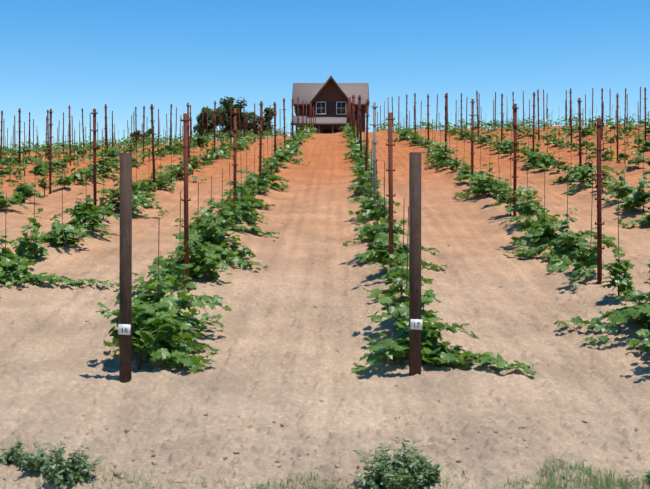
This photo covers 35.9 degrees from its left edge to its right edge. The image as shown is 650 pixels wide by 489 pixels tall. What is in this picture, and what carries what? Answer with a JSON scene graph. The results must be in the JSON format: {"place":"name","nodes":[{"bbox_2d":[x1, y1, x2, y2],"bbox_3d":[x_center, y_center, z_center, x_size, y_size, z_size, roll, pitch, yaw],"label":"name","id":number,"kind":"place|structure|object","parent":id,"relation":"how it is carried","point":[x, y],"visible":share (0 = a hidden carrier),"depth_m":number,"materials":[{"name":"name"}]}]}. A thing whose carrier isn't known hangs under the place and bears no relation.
{"place":"outdoors","nodes":[
{"label":"outdoors","id":0,"kind":"place"},
{"bbox_2d":[259,125,332,135],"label":"posts","id":1,"kind":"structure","parent":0,"point":[319,130],"depth_m":90.44,"materials":[{"name":"brown wood"}]},
{"bbox_2d":[0,124,649,488],"bbox_3d":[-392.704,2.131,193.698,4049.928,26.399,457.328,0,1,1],"label":"ground","id":2,"kind":"structure","parent":0,"point":[555,398],"depth_m":9.54,"materials":[{"name":"soil"}]},
{"bbox_2d":[130,128,151,144],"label":"tree","id":3,"kind":"object","parent":2,"relation":"on","point":[147,133],"depth_m":139.56,"materials":[{"name":"green plant"}]},
{"bbox_2d":[193,107,224,139],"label":"tree","id":4,"kind":"object","parent":2,"relation":"on","point":[203,113],"depth_m":128.61,"materials":[{"name":"green plant"}]},
{"bbox_2d":[208,96,251,139],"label":"tree","id":5,"kind":"object","parent":2,"relation":"on","point":[225,115],"depth_m":124.94,"materials":[{"name":"green plant"}]},
{"bbox_2d":[243,107,276,135],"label":"tree","id":6,"kind":"object","parent":2,"relation":"on","point":[269,117],"depth_m":127.52,"materials":[{"name":"green plant"}]},
{"bbox_2d":[119,152,420,382],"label":"wooden end posts","id":7,"kind":"object","parent":2,"relation":"on","point":[125,317],"visible":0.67,"depth_m":8.27,"materials":[{"name":"brown wood"}]},
{"bbox_2d":[118,319,422,334],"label":"row number signs","id":8,"kind":"object","parent":7,"relation":"attached to","point":[128,327],"visible":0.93,"depth_m":8.23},
{"bbox_2d":[1,127,643,369],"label":"vine trunks","id":9,"kind":"object","parent":2,"relation":"on","point":[139,363],"visible":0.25,"depth_m":22.42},
{"bbox_2d":[0,87,648,287],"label":"steel posts","id":10,"kind":"object","parent":2,"relation":"on","point":[186,141],"visible":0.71,"depth_m":22.81,"materials":[{"name":"metal"}]},
{"bbox_2d":[1,105,648,332],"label":"stakes","id":11,"kind":"object","parent":2,"relation":"on","point":[298,121],"visible":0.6,"depth_m":20.98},
{"bbox_2d":[0,206,649,488],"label":"soil clods","id":12,"kind":"object","parent":2,"relation":"on","point":[308,453],"visible":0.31,"depth_m":6.82,"materials":[{"name":"beige soil"}]},
{"bbox_2d":[0,122,649,373],"bbox_3d":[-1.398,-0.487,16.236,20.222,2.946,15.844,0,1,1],"label":"vine leaves","id":13,"kind":"object","parent":2,"relation":"on","point":[173,306],"visible":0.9,"depth_m":12.41,"materials":[{"name":"green plant"}]},
{"bbox_2d":[0,118,649,184],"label":"vine leaves","id":14,"kind":"object","parent":2,"relation":"on","point":[286,154],"visible":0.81,"depth_m":32.59,"materials":[{"name":"green plant"}]},
{"bbox_2d":[3,451,648,488],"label":"green grass","id":15,"kind":"structure","parent":2,"relation":"on","point":[609,475],"depth_m":6.26,"materials":[{"name":"green plant"}]},
{"bbox_2d":[2,112,649,155],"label":"vine leaves","id":16,"kind":"object","parent":2,"relation":"on","point":[309,130],"visible":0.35,"depth_m":56.31,"materials":[{"name":"green plant"}]},
{"bbox_2d":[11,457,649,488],"bbox_3d":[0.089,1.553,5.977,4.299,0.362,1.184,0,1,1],"label":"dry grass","id":17,"kind":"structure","parent":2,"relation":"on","point":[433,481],"depth_m":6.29,"materials":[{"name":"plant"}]},
{"bbox_2d":[0,0,649,151],"label":"sky","id":18,"kind":"structure","parent":0,"point":[123,55],"materials":[{"name":"blue"}]},
{"bbox_2d":[296,79,364,133],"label":"house walls","id":19,"kind":"structure","parent":0,"point":[330,94],"depth_m":92.50,"materials":[{"name":"brown wood"}]},
{"bbox_2d":[291,116,346,122],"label":"house porch roof","id":20,"kind":"structure","parent":19,"relation":"attached to","point":[329,119],"depth_m":91.57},
{"bbox_2d":[291,76,368,124],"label":"house trim","id":21,"kind":"structure","parent":19,"relation":"attached to","point":[325,84],"depth_m":92.06,"materials":[{"name":"brown wood"}]},
{"bbox_2d":[292,83,368,112],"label":"house roof","id":22,"kind":"structure","parent":19,"relation":"on","point":[305,92],"depth_m":95.39,"materials":[{"name":"grey"}]},
{"bbox_2d":[316,102,345,113],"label":"house window frames","id":23,"kind":"structure","parent":19,"relation":"in","point":[325,107],"depth_m":92.44,"materials":[{"name":"white wood"}]},
{"bbox_2d":[317,102,357,133],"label":"house windows","id":24,"kind":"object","parent":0,"point":[340,108],"visible":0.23,"depth_m":92.48,"materials":[{"name":"glass"}]}
]}

